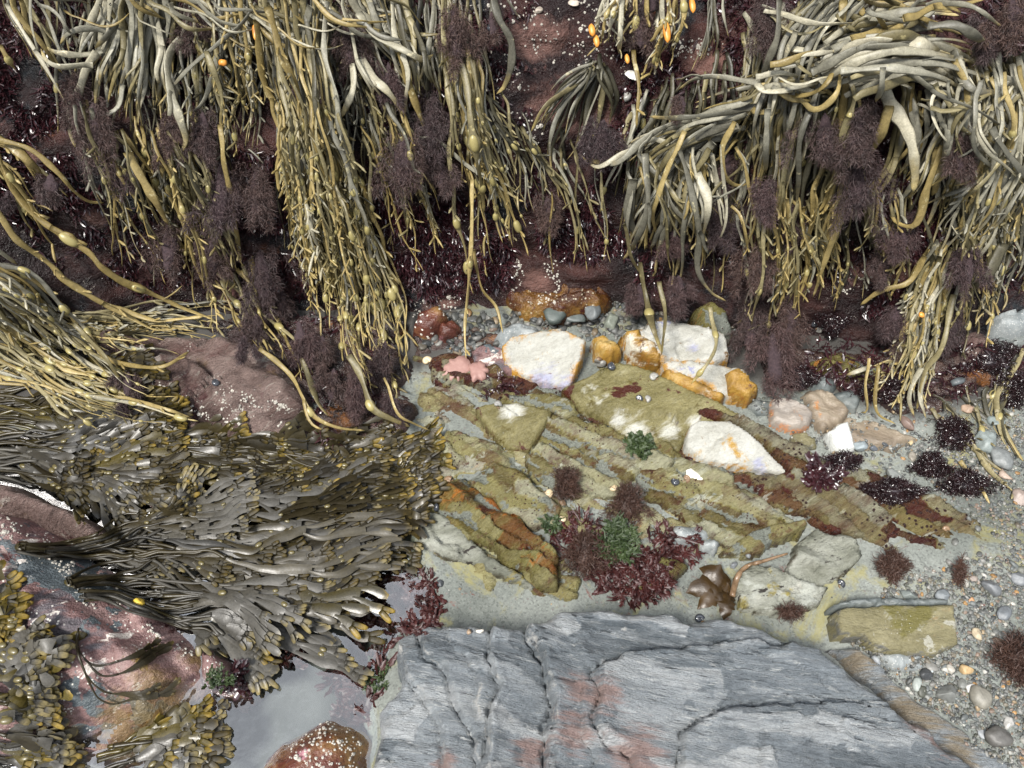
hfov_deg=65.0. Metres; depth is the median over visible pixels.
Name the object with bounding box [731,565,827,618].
veined rock
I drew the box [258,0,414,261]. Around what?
knotted wrack
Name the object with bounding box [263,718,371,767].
barnacled boulder
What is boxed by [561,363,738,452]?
olive slab
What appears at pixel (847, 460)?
weed mound
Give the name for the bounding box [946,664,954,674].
pebble
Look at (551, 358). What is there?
white rock
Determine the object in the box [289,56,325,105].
fuzzy tuft
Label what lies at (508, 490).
olive slab
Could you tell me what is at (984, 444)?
pebble
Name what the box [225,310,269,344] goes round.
fuzzy tuft
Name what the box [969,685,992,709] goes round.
pebble
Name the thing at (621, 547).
green weed
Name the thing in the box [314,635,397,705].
leafy weed
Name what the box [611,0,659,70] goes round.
fuzzy tuft
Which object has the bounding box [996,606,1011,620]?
pebble
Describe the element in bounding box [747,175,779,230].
fuzzy tuft
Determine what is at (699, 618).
sea snail
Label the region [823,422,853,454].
white chip
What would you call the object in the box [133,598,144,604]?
sea snail
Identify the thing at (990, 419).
pebble
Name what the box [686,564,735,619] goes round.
kelp scrap
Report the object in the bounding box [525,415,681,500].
olive slab
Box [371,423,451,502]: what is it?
brown wrack
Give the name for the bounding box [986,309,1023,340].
grey stone
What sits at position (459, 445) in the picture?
olive slab
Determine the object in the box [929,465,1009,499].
weed mound
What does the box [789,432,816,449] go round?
brown stone
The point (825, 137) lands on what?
fuzzy tuft
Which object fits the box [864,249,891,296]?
fuzzy tuft
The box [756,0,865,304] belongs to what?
knotted wrack
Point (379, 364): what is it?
fuzzy tuft
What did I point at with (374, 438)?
brown wrack
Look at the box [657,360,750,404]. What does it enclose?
white rock
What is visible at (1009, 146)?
knotted wrack
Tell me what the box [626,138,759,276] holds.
knotted wrack
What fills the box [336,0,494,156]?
knotted wrack
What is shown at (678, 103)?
fuzzy tuft
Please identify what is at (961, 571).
fluffy weed
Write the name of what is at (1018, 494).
pebble
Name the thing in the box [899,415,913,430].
pebble
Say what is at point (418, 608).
leafy weed
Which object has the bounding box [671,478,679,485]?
sea snail
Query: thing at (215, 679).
green weed
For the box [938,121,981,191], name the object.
fuzzy tuft
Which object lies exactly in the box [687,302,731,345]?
rock
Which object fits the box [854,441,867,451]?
pebble
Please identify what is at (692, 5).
orange tip
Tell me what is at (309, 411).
knotted wrack
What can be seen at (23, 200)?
knotted wrack
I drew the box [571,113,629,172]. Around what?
fuzzy tuft
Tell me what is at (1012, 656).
fluffy weed
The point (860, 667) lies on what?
slate slab
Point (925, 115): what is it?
knotted wrack
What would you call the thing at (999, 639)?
pebble
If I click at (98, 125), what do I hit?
fuzzy tuft
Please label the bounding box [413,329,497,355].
dark rock
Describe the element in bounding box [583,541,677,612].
leafy weed
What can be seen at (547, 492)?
sea snail
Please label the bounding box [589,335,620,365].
ochre rock
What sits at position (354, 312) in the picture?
fuzzy tuft
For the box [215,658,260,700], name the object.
leafy weed
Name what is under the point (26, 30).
knotted wrack
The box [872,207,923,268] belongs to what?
fuzzy tuft
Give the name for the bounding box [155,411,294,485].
brown wrack
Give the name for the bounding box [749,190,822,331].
knotted wrack
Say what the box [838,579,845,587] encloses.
sea snail
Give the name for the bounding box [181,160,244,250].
fuzzy tuft
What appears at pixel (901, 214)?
knotted wrack
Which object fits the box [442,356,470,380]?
pink crust
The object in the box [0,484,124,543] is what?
brown boulder
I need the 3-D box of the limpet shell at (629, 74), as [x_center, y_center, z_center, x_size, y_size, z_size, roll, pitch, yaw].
[0.188,-0.485,1.255,0.019,0.007,0.030,-34,63,-20]
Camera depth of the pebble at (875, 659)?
1.09 m
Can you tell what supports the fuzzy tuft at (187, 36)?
attached to the cliff
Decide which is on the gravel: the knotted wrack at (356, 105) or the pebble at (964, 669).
the pebble at (964, 669)
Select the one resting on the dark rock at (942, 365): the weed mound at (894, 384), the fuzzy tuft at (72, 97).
the weed mound at (894, 384)
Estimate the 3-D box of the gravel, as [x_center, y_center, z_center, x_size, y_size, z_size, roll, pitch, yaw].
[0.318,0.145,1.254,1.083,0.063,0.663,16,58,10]
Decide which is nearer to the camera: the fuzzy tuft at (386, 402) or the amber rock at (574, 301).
the fuzzy tuft at (386, 402)
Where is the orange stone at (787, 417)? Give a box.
[768,398,811,434]
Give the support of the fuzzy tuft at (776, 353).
attached to the cliff
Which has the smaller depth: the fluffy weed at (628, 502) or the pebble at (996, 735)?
the pebble at (996, 735)
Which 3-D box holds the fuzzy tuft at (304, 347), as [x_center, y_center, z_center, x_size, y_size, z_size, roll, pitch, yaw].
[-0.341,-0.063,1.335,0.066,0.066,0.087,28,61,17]
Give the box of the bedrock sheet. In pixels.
[412,356,887,591]
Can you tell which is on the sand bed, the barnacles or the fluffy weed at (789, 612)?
the fluffy weed at (789, 612)
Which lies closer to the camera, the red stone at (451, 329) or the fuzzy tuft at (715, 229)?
the fuzzy tuft at (715, 229)
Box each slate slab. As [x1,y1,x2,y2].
[374,611,970,767]
[824,649,1009,767]
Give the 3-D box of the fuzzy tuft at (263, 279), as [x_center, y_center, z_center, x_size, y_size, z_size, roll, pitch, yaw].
[-0.404,-0.176,1.360,0.124,0.101,0.134,0,57,0]
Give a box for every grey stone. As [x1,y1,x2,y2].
[494,323,538,348]
[668,526,708,546]
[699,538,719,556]
[809,376,835,392]
[876,654,922,671]
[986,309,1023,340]
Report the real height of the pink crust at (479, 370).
0.008 m
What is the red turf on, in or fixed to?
attached to the cliff
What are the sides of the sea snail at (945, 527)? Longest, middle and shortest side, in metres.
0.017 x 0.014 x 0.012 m
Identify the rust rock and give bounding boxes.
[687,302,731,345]
[810,353,898,382]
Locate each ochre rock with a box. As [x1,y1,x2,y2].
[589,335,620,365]
[617,329,660,372]
[661,369,724,403]
[725,368,757,408]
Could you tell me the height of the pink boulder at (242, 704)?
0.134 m
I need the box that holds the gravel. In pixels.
[413,301,1023,767]
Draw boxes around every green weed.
[201,662,236,693]
[361,655,389,693]
[537,514,564,535]
[590,509,642,567]
[622,430,656,460]
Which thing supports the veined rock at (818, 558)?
on the sand bed
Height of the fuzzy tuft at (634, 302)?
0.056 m
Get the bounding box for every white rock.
[502,329,585,390]
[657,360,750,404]
[682,421,784,474]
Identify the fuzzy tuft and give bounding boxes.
[0,190,21,219]
[29,169,64,212]
[55,68,93,146]
[66,91,120,187]
[79,136,140,202]
[101,372,147,407]
[113,394,134,418]
[136,211,195,286]
[148,110,184,172]
[159,1,224,58]
[173,104,220,170]
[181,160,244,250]
[191,221,242,293]
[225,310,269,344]
[227,160,278,234]
[231,335,262,367]
[236,240,309,322]
[252,291,296,334]
[285,315,322,370]
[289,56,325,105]
[311,332,338,374]
[311,363,353,408]
[329,0,376,82]
[340,301,357,321]
[343,367,369,426]
[365,128,430,210]
[366,338,394,389]
[372,57,408,114]
[377,393,408,428]
[409,83,461,167]
[423,156,463,204]
[433,0,482,85]
[475,3,504,53]
[526,190,565,239]
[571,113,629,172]
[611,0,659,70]
[622,281,656,317]
[630,0,666,22]
[652,225,692,265]
[662,275,699,325]
[667,95,687,127]
[705,198,746,256]
[715,152,740,197]
[724,243,781,300]
[725,287,777,363]
[739,323,804,406]
[742,0,795,60]
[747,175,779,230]
[763,294,813,367]
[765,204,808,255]
[777,110,860,186]
[826,154,901,238]
[830,99,882,172]
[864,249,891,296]
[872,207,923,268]
[872,304,929,345]
[886,326,942,372]
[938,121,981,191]
[938,290,970,360]
[941,244,997,304]
[962,11,1001,71]
[973,0,1023,59]
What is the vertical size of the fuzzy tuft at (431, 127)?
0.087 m
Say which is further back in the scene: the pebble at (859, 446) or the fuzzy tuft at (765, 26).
the pebble at (859, 446)
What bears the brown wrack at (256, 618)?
attached to the pink boulder at (114, 632)
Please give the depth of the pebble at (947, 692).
1.06 m
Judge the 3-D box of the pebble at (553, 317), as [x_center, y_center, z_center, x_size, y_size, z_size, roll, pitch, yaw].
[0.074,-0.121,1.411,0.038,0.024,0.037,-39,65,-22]
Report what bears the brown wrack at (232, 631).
attached to the pink boulder at (114, 632)
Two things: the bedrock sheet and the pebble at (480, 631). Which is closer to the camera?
the pebble at (480, 631)
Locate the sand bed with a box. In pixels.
[0,304,1023,767]
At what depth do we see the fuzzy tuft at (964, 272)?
1.24 m
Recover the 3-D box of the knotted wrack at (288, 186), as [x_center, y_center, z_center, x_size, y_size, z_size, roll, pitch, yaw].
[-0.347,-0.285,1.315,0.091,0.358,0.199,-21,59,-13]
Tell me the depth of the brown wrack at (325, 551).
1.17 m
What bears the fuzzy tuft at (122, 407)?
attached to the knotted wrack at (29, 357)
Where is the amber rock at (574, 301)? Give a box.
[506,284,612,327]
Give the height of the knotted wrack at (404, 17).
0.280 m
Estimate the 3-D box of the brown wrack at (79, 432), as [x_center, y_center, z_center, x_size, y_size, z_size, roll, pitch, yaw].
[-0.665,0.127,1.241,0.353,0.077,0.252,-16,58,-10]
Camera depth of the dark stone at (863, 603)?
1.11 m
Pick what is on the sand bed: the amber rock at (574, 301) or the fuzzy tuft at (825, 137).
the amber rock at (574, 301)
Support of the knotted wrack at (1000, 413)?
on the sand bed
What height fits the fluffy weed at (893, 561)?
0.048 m
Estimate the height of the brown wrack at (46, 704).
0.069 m
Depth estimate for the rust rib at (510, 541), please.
1.20 m
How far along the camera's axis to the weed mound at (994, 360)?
1.35 m
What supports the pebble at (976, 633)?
on the gravel
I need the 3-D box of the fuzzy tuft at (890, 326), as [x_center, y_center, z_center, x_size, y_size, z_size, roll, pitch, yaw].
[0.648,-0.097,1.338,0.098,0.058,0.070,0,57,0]
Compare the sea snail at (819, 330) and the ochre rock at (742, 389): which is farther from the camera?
the sea snail at (819, 330)
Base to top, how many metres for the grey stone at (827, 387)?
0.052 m
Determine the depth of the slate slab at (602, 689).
0.97 m
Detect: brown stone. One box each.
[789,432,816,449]
[800,389,848,435]
[830,418,917,453]
[949,332,989,364]
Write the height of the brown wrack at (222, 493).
0.109 m
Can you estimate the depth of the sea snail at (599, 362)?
1.37 m
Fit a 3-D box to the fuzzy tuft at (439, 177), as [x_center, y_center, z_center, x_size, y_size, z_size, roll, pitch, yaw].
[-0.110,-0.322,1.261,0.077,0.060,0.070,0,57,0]
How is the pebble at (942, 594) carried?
on the gravel
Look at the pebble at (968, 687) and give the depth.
1.06 m
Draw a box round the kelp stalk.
[729,553,787,597]
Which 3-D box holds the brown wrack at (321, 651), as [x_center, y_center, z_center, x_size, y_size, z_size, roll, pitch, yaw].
[-0.376,0.293,1.127,0.412,0.082,0.145,12,58,8]
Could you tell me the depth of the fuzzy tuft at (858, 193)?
1.14 m
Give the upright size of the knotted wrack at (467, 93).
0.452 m
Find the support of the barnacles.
attached to the cliff
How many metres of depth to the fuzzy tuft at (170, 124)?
1.22 m
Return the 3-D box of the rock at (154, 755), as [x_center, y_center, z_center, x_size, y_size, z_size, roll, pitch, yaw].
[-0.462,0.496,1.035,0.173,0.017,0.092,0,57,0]
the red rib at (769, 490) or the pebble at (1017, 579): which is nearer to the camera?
the pebble at (1017, 579)
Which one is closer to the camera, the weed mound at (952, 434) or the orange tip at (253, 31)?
the orange tip at (253, 31)
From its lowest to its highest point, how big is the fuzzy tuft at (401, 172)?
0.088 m
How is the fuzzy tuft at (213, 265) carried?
attached to the cliff
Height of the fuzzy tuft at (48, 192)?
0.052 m
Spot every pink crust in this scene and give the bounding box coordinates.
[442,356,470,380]
[469,361,488,381]
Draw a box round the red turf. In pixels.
[0,0,1023,449]
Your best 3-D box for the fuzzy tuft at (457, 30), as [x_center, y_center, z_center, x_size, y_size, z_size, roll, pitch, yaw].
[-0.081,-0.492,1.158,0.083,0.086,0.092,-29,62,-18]
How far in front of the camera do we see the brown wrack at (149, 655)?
1.05 m
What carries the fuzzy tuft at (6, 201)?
attached to the cliff
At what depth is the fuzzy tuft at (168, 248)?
1.33 m
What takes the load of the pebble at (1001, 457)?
on the gravel
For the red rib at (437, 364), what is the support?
on the sand bed
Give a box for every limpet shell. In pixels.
[625,70,635,79]
[686,468,702,479]
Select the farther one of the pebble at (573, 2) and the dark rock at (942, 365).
the dark rock at (942, 365)
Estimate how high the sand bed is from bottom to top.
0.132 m
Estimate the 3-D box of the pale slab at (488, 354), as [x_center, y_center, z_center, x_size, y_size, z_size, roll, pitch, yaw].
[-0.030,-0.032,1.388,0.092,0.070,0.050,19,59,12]
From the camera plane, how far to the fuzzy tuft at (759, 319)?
1.36 m
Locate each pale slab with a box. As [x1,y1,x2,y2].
[471,344,511,375]
[620,320,728,372]
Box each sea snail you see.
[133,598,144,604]
[212,379,219,385]
[422,356,431,363]
[433,503,438,511]
[444,476,453,481]
[494,400,501,408]
[543,489,552,497]
[594,357,605,366]
[607,362,615,370]
[621,92,631,101]
[636,395,642,401]
[645,395,650,402]
[649,372,658,379]
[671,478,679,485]
[683,475,690,482]
[695,614,704,622]
[815,327,822,332]
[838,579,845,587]
[942,525,949,530]
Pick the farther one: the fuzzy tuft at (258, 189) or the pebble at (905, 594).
the fuzzy tuft at (258, 189)
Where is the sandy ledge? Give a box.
[418,512,534,590]
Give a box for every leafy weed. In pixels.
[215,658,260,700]
[269,640,307,669]
[270,639,307,669]
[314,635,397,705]
[329,673,384,734]
[349,557,447,648]
[479,370,523,400]
[547,503,608,571]
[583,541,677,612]
[638,518,707,574]
[800,451,849,494]
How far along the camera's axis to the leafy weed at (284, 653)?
1.19 m
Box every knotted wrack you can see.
[0,0,73,103]
[0,134,213,330]
[0,263,196,429]
[37,0,438,50]
[41,0,188,151]
[53,0,267,189]
[60,300,254,353]
[73,100,243,334]
[123,50,241,281]
[158,0,268,157]
[214,256,364,430]
[253,0,429,430]
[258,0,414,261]
[270,77,335,313]
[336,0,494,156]
[341,0,515,198]
[360,89,442,272]
[438,0,552,355]
[486,91,610,267]
[489,0,518,93]
[531,53,619,171]
[582,97,761,383]
[587,0,688,127]
[600,0,857,294]
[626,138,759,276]
[649,0,876,254]
[691,0,728,70]
[730,184,935,322]
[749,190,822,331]
[750,0,1000,114]
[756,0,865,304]
[810,1,994,191]
[846,240,956,423]
[870,82,943,228]
[879,81,1022,269]
[907,73,1022,231]
[927,47,1023,320]
[930,348,1023,502]
[936,179,1023,359]
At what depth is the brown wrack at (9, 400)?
1.32 m
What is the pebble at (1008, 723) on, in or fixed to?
on the gravel
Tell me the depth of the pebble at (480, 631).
1.01 m
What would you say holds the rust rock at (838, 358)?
on the sand bed
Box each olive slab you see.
[433,430,528,477]
[469,463,561,531]
[476,403,552,452]
[509,393,591,422]
[522,571,581,601]
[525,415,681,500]
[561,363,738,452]
[635,457,801,548]
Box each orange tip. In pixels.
[218,59,226,65]
[252,25,254,39]
[588,24,595,36]
[593,35,599,46]
[625,54,629,63]
[663,23,670,42]
[689,0,695,12]
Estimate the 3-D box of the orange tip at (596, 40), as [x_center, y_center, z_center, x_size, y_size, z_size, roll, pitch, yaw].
[0.123,-0.499,1.169,0.010,0.011,0.016,0,57,0]
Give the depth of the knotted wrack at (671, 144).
1.22 m
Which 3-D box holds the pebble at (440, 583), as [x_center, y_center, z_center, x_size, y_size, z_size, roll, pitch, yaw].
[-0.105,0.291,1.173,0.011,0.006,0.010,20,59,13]
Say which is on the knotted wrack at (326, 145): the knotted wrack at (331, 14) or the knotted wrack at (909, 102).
the knotted wrack at (331, 14)
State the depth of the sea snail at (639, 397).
1.30 m
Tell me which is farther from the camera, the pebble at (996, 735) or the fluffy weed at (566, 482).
the fluffy weed at (566, 482)
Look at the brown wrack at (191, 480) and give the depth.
1.24 m
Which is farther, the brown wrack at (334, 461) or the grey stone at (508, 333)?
the grey stone at (508, 333)
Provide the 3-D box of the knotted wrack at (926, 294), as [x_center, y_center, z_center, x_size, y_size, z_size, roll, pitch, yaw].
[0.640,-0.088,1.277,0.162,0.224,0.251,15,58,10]
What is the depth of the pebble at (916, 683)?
1.07 m
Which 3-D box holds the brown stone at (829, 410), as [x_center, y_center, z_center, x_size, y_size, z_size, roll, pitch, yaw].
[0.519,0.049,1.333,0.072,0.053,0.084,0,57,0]
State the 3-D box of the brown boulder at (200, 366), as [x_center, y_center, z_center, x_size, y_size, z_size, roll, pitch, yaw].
[-0.498,-0.001,1.354,0.446,0.172,0.194,24,60,15]
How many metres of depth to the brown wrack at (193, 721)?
1.05 m
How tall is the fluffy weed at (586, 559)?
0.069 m
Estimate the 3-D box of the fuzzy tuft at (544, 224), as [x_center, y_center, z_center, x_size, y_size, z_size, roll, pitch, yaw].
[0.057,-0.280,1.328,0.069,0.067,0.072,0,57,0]
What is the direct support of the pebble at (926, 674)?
on the gravel
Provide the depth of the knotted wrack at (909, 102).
1.14 m
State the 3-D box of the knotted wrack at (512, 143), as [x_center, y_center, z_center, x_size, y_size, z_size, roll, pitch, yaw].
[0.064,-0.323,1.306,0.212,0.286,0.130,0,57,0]
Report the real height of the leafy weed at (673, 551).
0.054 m
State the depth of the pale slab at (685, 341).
1.35 m
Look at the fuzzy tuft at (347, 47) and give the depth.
1.19 m
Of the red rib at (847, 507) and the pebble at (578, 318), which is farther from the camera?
the pebble at (578, 318)
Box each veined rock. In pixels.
[627,557,687,595]
[718,519,806,560]
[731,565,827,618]
[784,529,861,586]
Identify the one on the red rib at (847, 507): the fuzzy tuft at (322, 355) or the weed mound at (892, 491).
the weed mound at (892, 491)
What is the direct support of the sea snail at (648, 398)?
on the olive slab at (606, 396)
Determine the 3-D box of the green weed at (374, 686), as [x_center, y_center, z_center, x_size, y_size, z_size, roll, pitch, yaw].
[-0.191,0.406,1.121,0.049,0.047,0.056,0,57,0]
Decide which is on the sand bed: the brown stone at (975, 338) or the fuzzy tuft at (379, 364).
the brown stone at (975, 338)
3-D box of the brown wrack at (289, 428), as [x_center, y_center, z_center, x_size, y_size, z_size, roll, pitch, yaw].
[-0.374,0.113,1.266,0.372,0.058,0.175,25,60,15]
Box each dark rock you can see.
[204,314,418,448]
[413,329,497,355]
[760,346,1023,414]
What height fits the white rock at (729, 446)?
0.084 m
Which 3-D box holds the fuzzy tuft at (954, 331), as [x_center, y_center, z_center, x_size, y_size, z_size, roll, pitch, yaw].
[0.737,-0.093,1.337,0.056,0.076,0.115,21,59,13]
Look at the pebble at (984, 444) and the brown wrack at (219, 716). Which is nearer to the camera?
the brown wrack at (219, 716)
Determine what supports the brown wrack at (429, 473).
on the sand bed
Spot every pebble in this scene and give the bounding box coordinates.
[437,579,443,586]
[476,629,483,633]
[534,6,542,13]
[543,308,565,324]
[565,314,585,321]
[568,0,578,5]
[585,306,600,320]
[604,313,618,328]
[730,562,737,568]
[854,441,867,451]
[870,445,877,450]
[871,655,880,664]
[886,468,901,480]
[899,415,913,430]
[899,590,916,599]
[908,451,916,461]
[912,677,921,691]
[920,668,932,679]
[934,589,949,600]
[936,684,956,702]
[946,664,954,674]
[950,377,964,386]
[959,664,973,673]
[961,404,974,412]
[966,684,974,692]
[969,575,977,581]
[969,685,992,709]
[971,627,981,639]
[974,430,996,452]
[978,730,984,738]
[981,580,1001,596]
[984,724,1013,747]
[987,416,1005,425]
[989,446,1013,469]
[991,637,1004,645]
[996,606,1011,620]
[998,470,1012,479]
[1003,717,1013,729]
[1010,572,1023,585]
[1012,488,1023,505]
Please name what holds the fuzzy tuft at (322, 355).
on the dark rock at (337, 417)
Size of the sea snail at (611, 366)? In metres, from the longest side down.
0.017 x 0.014 x 0.012 m
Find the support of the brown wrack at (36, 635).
on the pink boulder at (114, 632)
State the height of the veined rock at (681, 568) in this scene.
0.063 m
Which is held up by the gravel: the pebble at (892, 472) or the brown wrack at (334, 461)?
the pebble at (892, 472)
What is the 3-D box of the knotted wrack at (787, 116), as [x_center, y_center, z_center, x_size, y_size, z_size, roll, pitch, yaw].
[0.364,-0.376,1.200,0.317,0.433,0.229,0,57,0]
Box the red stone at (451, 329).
[438,320,461,342]
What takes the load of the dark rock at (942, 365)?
on the sand bed
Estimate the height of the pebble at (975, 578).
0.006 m
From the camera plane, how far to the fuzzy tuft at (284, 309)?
1.40 m
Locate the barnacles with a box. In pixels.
[0,0,905,767]
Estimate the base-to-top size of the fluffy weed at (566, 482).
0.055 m
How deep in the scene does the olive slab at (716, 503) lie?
1.23 m
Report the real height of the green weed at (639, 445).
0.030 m
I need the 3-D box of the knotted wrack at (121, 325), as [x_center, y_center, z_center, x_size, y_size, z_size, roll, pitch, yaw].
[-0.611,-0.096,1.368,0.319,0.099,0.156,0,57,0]
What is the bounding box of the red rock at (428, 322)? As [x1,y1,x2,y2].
[413,306,448,339]
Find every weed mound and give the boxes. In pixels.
[780,364,835,391]
[809,309,854,340]
[817,448,864,472]
[847,373,935,406]
[856,475,938,506]
[904,449,959,480]
[923,414,977,452]
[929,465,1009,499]
[949,338,1023,376]
[990,370,1023,410]
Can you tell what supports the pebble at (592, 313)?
on the gravel
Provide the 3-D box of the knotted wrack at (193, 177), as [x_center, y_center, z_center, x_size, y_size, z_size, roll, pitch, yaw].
[-0.562,-0.268,1.301,0.228,0.371,0.199,0,57,0]
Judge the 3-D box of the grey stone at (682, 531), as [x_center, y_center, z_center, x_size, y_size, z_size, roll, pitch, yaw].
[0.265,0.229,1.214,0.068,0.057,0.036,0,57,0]
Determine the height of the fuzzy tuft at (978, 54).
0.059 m
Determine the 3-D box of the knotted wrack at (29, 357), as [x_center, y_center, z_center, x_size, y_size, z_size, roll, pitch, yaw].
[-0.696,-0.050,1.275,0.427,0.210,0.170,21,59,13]
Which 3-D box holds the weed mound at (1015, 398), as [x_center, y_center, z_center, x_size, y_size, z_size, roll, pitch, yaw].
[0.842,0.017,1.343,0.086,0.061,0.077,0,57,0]
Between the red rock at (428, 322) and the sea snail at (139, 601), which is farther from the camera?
the red rock at (428, 322)
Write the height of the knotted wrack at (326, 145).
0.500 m
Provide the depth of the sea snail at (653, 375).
1.32 m
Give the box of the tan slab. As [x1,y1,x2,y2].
[826,605,957,657]
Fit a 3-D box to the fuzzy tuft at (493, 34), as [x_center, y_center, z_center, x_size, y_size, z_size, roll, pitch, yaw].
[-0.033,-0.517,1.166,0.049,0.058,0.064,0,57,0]
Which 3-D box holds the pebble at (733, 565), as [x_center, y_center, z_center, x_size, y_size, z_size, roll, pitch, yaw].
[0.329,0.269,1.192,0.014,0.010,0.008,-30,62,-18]
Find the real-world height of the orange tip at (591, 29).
0.012 m
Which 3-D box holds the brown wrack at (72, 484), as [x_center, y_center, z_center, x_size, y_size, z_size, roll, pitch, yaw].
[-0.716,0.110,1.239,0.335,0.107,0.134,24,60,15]
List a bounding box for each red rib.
[428,353,560,395]
[685,457,841,534]
[697,408,985,549]
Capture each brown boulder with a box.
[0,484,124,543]
[95,329,317,436]
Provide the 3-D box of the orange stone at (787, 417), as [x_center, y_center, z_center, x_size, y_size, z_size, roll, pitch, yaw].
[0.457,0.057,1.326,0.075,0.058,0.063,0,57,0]
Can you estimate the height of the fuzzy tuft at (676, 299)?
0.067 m
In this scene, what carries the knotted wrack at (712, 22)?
hanging from the cliff
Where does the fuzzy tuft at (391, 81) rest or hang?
attached to the cliff
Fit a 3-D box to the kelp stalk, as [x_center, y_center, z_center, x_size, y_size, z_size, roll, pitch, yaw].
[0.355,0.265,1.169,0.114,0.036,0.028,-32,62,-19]
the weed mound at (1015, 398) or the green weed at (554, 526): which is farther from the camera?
the weed mound at (1015, 398)
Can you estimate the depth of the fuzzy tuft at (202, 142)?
1.23 m
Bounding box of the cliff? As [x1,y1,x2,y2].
[0,0,1023,347]
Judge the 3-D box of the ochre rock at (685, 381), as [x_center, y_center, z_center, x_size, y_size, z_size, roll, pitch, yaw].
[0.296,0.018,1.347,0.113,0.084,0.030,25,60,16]
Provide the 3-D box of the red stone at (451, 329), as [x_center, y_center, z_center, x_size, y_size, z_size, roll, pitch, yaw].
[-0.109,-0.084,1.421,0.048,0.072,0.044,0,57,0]
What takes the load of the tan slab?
on the sand bed
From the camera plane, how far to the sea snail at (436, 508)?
1.22 m
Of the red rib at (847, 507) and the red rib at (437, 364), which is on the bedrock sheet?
the red rib at (847, 507)
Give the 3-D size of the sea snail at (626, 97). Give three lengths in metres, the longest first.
0.017 x 0.014 x 0.012 m
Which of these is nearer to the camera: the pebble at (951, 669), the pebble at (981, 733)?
the pebble at (981, 733)
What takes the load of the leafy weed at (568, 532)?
on the sand bed
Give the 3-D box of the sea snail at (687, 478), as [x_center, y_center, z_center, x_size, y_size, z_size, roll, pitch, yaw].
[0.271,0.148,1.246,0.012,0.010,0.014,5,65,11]
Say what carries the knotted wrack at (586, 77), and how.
on the cliff
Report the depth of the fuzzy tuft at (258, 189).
1.27 m
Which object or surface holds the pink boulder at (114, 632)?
on the sand bed
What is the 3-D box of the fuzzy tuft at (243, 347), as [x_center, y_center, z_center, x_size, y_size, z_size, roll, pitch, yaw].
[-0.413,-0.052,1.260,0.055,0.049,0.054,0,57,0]
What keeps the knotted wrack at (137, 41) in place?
hanging from the cliff
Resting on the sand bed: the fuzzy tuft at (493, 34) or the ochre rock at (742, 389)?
the ochre rock at (742, 389)
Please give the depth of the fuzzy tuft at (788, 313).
1.35 m
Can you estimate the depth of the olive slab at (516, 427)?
1.29 m
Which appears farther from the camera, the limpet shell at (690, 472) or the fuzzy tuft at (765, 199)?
the limpet shell at (690, 472)
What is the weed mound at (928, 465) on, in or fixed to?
on the sand bed
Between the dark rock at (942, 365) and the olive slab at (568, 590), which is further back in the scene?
the dark rock at (942, 365)
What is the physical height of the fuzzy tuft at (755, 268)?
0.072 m
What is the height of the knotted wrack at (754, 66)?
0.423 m
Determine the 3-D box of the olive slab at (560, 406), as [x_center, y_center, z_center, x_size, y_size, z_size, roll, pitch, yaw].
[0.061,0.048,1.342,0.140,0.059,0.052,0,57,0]
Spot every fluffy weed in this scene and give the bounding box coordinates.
[545,463,589,504]
[557,529,628,581]
[597,479,657,526]
[774,599,811,624]
[871,545,913,587]
[949,550,972,589]
[981,626,1023,687]
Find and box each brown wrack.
[0,343,170,459]
[0,357,189,458]
[0,374,192,526]
[0,440,136,531]
[0,560,33,642]
[0,614,78,696]
[0,639,72,729]
[0,700,87,767]
[14,469,319,598]
[24,389,196,504]
[37,457,429,655]
[64,489,411,642]
[70,628,180,704]
[78,589,373,685]
[96,693,229,767]
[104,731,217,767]
[128,461,216,544]
[129,601,282,694]
[151,512,395,644]
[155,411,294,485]
[161,410,339,487]
[209,699,234,757]
[223,415,417,520]
[257,430,435,551]
[284,416,455,508]
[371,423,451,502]
[371,510,423,573]
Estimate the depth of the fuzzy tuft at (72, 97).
1.19 m
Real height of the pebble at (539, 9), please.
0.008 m
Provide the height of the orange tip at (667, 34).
0.018 m
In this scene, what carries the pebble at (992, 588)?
on the gravel
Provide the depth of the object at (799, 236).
1.26 m
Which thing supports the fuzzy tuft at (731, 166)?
attached to the cliff
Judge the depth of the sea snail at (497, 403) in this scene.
1.30 m
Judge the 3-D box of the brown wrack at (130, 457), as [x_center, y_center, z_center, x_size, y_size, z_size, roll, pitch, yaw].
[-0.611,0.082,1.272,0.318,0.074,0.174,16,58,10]
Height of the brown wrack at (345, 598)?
0.036 m
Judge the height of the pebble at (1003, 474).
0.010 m
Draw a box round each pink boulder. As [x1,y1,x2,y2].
[0,514,230,767]
[202,650,263,712]
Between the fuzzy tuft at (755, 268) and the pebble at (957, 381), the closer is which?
the fuzzy tuft at (755, 268)
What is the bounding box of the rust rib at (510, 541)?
[437,478,558,592]
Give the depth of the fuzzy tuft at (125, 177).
1.25 m
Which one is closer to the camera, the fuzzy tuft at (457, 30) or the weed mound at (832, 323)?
the fuzzy tuft at (457, 30)
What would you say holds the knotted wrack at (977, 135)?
hanging from the cliff
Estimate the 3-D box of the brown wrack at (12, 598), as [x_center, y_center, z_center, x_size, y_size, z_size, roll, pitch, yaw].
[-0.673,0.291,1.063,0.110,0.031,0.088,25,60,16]
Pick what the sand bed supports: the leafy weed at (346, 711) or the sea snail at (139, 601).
the leafy weed at (346, 711)
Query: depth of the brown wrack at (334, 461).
1.25 m
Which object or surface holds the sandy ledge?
on the sand bed
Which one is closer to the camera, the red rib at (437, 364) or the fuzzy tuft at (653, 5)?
the fuzzy tuft at (653, 5)

